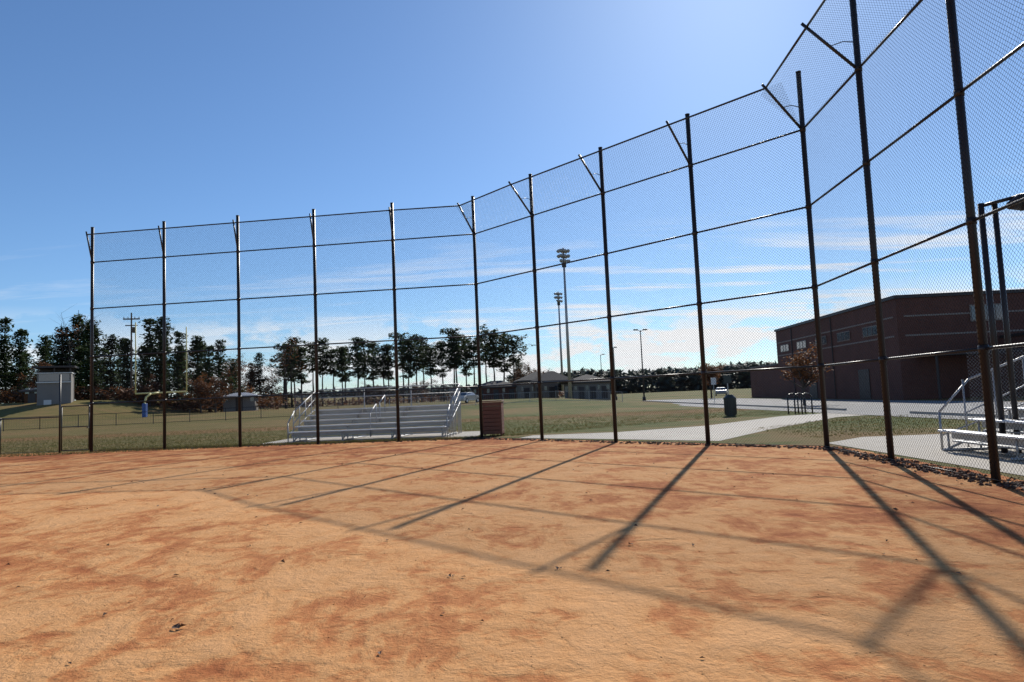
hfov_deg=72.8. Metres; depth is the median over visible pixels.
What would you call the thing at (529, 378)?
hip roof
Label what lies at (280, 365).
pine tree
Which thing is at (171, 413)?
outfield fence
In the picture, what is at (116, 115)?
sky
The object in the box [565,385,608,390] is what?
windows
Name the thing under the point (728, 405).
trash can
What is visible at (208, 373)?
pine tree
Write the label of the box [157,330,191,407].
pine tree
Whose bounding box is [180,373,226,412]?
autumn tree
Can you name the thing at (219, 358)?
pine tree
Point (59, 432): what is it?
chain link fence
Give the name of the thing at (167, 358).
pine tree
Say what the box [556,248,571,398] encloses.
stadium light tower
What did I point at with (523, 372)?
autumn tree
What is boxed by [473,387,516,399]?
walls
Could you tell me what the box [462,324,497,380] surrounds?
pine tree
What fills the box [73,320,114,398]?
pine tree
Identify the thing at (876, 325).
window frames
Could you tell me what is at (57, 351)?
pine tree
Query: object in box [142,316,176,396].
pine tree
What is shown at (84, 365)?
pine tree
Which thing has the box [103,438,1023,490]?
soil clods
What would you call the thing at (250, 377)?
autumn tree
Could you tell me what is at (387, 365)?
pine tree
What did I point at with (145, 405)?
football goalpost
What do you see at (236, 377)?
autumn tree
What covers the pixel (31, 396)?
doors
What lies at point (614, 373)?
parking lamp
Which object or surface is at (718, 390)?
parked car
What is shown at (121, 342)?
pine tree
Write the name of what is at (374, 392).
autumn tree
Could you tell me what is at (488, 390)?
windows
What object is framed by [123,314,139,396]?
utility pole
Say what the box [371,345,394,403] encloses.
pine tree
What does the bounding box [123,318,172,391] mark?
pine tree
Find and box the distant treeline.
[118,361,776,399]
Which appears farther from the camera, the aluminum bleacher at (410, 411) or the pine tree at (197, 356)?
the pine tree at (197, 356)
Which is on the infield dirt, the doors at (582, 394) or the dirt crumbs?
the dirt crumbs
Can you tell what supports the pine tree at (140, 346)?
on the grass ground at (16, 410)
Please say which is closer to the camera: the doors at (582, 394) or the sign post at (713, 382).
the sign post at (713, 382)
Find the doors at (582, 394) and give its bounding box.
[567,386,607,398]
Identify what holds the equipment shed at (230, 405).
on the grass ground at (16, 410)
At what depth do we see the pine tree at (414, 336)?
155.01 m
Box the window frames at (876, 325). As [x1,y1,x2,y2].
[782,303,1002,351]
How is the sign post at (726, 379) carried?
on the grass ground at (16, 410)
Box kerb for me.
[647,401,1022,417]
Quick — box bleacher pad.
[263,431,479,443]
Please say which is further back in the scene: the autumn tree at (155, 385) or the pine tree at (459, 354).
the pine tree at (459, 354)
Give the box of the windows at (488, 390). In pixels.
[474,388,516,393]
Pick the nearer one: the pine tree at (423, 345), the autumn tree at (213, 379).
the autumn tree at (213, 379)
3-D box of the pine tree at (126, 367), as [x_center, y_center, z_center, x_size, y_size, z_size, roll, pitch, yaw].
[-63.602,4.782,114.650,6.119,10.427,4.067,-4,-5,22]
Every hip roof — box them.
[470,381,516,388]
[514,371,542,382]
[561,374,610,384]
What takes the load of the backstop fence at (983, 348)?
on the grass ground at (16, 410)
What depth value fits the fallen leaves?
11.56 m
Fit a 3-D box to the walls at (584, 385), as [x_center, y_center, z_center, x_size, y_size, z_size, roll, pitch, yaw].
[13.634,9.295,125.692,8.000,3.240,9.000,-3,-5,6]
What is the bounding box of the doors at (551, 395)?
[524,387,554,397]
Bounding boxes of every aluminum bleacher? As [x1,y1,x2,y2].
[287,383,461,441]
[938,348,1023,460]
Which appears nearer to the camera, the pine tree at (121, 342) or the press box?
the press box
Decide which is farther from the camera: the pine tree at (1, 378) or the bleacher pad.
the pine tree at (1, 378)
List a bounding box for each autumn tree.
[7,365,39,394]
[18,360,51,382]
[129,374,162,405]
[166,349,194,396]
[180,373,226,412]
[184,367,241,412]
[217,358,254,392]
[218,353,252,386]
[237,363,262,392]
[258,370,286,401]
[362,381,392,403]
[406,380,436,401]
[508,362,541,383]
[696,362,725,398]
[778,340,832,404]
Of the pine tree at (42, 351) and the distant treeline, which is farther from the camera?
the distant treeline
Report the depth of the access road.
41.05 m
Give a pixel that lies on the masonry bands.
(894, 336)
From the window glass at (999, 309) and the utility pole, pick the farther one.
the utility pole
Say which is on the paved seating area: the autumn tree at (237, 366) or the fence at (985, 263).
the fence at (985, 263)
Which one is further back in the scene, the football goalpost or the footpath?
the football goalpost
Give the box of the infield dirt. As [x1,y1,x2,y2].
[0,438,1023,681]
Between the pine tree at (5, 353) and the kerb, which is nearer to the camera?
the kerb
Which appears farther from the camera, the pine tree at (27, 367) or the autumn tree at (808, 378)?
the pine tree at (27, 367)
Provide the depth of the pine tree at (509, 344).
152.00 m
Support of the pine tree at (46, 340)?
on the grass ground at (16, 410)
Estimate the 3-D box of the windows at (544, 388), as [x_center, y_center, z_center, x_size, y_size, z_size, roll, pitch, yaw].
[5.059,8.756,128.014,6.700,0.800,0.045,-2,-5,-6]
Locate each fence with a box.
[0,374,60,454]
[1,401,373,430]
[85,0,1023,485]
[389,391,622,406]
[977,193,1023,452]
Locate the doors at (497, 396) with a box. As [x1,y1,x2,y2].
[478,389,513,399]
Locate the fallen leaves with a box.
[1,438,1023,663]
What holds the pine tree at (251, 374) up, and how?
on the grass ground at (16, 410)
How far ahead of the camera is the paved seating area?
14.11 m
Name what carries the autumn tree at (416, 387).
on the grass ground at (16, 410)
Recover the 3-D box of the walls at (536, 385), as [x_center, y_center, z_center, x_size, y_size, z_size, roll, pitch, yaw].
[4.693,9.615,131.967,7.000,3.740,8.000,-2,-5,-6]
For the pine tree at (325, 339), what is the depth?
169.20 m
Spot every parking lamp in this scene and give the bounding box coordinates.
[613,347,616,399]
[633,329,645,400]
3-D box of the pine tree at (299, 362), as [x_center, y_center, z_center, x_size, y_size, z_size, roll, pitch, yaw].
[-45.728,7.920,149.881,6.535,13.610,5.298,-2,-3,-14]
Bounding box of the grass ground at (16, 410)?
[0,388,1023,479]
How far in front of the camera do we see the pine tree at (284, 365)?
122.09 m
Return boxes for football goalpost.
[135,322,186,416]
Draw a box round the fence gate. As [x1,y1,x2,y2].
[61,405,89,450]
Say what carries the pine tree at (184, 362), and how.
on the grass ground at (16, 410)
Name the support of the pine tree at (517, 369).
on the grass ground at (16, 410)
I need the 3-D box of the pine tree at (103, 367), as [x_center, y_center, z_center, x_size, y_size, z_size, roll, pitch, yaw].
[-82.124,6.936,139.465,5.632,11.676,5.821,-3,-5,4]
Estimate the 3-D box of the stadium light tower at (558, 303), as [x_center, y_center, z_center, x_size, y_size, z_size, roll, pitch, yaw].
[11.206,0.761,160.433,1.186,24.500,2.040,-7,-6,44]
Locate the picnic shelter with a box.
[529,371,572,397]
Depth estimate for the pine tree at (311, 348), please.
171.73 m
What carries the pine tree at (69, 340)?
on the grass ground at (16, 410)
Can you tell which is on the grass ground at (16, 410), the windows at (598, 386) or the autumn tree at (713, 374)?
the autumn tree at (713, 374)
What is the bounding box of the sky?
[0,0,1023,403]
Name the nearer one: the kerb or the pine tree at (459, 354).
the kerb
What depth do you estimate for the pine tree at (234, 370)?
115.52 m
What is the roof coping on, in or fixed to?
on the brick walls at (768, 378)
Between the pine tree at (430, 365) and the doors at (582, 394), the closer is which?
the doors at (582, 394)
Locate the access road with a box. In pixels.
[647,398,1023,419]
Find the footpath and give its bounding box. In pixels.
[522,413,859,440]
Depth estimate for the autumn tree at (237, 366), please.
140.46 m
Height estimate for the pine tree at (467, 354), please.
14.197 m
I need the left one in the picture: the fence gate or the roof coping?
the fence gate
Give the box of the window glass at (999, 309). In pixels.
[781,305,1002,351]
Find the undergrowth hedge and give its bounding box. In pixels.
[0,382,563,412]
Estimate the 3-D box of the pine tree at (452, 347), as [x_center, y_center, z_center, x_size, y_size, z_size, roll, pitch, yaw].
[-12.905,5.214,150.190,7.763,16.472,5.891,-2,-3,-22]
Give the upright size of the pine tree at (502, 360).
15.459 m
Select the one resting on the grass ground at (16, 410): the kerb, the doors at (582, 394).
the kerb
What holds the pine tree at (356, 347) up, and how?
on the grass ground at (16, 410)
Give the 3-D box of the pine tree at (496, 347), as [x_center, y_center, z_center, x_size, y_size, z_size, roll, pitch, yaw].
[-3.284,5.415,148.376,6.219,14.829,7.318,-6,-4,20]
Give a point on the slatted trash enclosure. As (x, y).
(488, 412)
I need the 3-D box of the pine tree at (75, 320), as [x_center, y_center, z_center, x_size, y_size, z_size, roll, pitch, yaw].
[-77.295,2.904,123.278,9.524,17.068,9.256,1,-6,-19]
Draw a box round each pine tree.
[0,316,26,403]
[0,329,37,402]
[0,357,14,403]
[9,353,35,402]
[26,346,52,388]
[29,334,59,384]
[43,307,95,365]
[45,323,80,395]
[47,310,103,399]
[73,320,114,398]
[76,341,106,393]
[93,334,126,399]
[98,347,110,398]
[107,338,138,399]
[109,338,141,398]
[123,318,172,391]
[133,345,150,388]
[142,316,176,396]
[149,340,174,397]
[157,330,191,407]
[171,345,193,396]
[174,335,206,406]
[187,340,206,391]
[194,345,222,410]
[200,339,244,411]
[224,362,245,392]
[245,362,260,393]
[251,352,274,397]
[264,338,306,408]
[264,343,297,403]
[277,342,305,406]
[280,336,302,402]
[287,347,314,406]
[295,338,328,400]
[312,337,331,405]
[312,345,339,405]
[331,346,352,402]
[336,346,354,401]
[346,337,366,404]
[346,339,376,404]
[365,342,379,397]
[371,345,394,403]
[378,344,398,402]
[388,332,410,402]
[398,338,421,402]
[400,334,427,401]
[413,337,436,401]
[415,346,440,401]
[431,341,451,399]
[437,327,468,394]
[446,334,469,395]
[459,338,473,391]
[460,339,486,385]
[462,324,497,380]
[482,331,507,379]
[496,333,523,380]
[501,334,534,379]
[509,362,522,380]
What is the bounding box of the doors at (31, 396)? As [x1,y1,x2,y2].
[28,392,35,402]
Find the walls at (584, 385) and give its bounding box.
[564,382,610,399]
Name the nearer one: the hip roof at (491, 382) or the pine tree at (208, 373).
the pine tree at (208, 373)
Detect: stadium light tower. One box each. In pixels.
[554,292,563,396]
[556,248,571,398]
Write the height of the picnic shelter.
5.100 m
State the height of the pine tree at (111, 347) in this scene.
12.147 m
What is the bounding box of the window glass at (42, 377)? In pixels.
[39,374,68,380]
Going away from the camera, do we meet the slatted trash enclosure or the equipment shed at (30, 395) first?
the slatted trash enclosure
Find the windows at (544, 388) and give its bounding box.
[521,386,556,390]
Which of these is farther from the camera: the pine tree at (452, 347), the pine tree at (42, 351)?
the pine tree at (452, 347)
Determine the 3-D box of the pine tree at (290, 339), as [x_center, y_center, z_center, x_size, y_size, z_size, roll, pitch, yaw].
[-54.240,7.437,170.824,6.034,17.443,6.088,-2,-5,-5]
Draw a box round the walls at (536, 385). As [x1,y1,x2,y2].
[517,382,558,398]
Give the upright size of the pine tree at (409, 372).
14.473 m
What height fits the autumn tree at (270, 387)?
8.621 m
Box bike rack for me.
[787,393,812,413]
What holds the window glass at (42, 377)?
in the press box
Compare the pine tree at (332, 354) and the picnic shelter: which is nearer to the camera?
the picnic shelter
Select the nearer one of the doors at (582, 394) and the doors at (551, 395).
the doors at (582, 394)
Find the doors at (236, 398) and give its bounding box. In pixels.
[236,398,242,410]
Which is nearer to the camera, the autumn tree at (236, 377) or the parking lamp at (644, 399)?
the parking lamp at (644, 399)
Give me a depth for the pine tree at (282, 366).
153.14 m
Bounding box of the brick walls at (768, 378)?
[750,293,1023,399]
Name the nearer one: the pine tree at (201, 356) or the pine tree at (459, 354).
the pine tree at (201, 356)
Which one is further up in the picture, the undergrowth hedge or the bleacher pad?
the undergrowth hedge
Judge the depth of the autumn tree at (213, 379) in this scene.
98.80 m
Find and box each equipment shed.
[19,388,36,402]
[223,392,260,411]
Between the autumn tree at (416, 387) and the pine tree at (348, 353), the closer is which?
the autumn tree at (416, 387)
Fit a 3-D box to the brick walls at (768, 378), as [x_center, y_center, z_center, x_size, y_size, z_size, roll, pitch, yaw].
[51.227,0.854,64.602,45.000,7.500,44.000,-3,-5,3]
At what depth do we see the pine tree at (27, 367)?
141.42 m
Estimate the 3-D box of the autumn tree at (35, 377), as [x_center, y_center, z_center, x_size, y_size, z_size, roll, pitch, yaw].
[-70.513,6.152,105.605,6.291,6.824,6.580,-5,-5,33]
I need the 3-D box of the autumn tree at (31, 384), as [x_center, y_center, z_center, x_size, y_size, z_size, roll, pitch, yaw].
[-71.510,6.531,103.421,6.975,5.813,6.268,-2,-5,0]
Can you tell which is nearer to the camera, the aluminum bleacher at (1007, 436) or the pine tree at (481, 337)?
the aluminum bleacher at (1007, 436)
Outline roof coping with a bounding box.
[749,289,1023,368]
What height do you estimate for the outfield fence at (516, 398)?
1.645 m
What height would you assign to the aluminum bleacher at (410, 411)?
2.104 m
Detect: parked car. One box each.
[453,392,478,403]
[715,387,726,395]
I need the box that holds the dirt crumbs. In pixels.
[0,442,1009,681]
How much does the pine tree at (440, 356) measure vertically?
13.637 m
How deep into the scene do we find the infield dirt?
6.04 m
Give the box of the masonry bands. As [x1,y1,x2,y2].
[777,310,1023,356]
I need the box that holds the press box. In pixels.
[32,365,78,405]
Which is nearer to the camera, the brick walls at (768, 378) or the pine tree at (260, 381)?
the brick walls at (768, 378)
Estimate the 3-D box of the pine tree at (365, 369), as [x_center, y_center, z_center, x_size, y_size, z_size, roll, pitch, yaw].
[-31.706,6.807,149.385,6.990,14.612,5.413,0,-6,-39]
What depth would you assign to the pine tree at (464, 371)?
165.37 m
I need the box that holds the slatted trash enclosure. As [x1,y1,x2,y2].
[482,400,504,434]
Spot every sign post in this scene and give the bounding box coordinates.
[711,378,715,402]
[723,375,730,393]
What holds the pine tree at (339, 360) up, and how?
on the grass ground at (16, 410)
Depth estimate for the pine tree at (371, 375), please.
159.35 m
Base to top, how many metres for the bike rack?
1.034 m
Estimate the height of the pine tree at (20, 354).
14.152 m
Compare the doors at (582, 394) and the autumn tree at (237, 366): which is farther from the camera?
the autumn tree at (237, 366)
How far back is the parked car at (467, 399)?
90.63 m
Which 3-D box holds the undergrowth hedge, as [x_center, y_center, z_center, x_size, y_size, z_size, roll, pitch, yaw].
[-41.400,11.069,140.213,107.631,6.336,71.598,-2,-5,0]
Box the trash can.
[723,395,736,415]
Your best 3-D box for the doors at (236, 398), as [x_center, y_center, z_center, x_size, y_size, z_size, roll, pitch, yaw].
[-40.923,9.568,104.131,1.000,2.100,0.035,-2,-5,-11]
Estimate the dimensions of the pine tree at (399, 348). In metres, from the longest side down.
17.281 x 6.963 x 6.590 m
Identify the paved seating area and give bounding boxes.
[830,432,1023,475]
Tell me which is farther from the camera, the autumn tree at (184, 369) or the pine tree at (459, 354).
the pine tree at (459, 354)

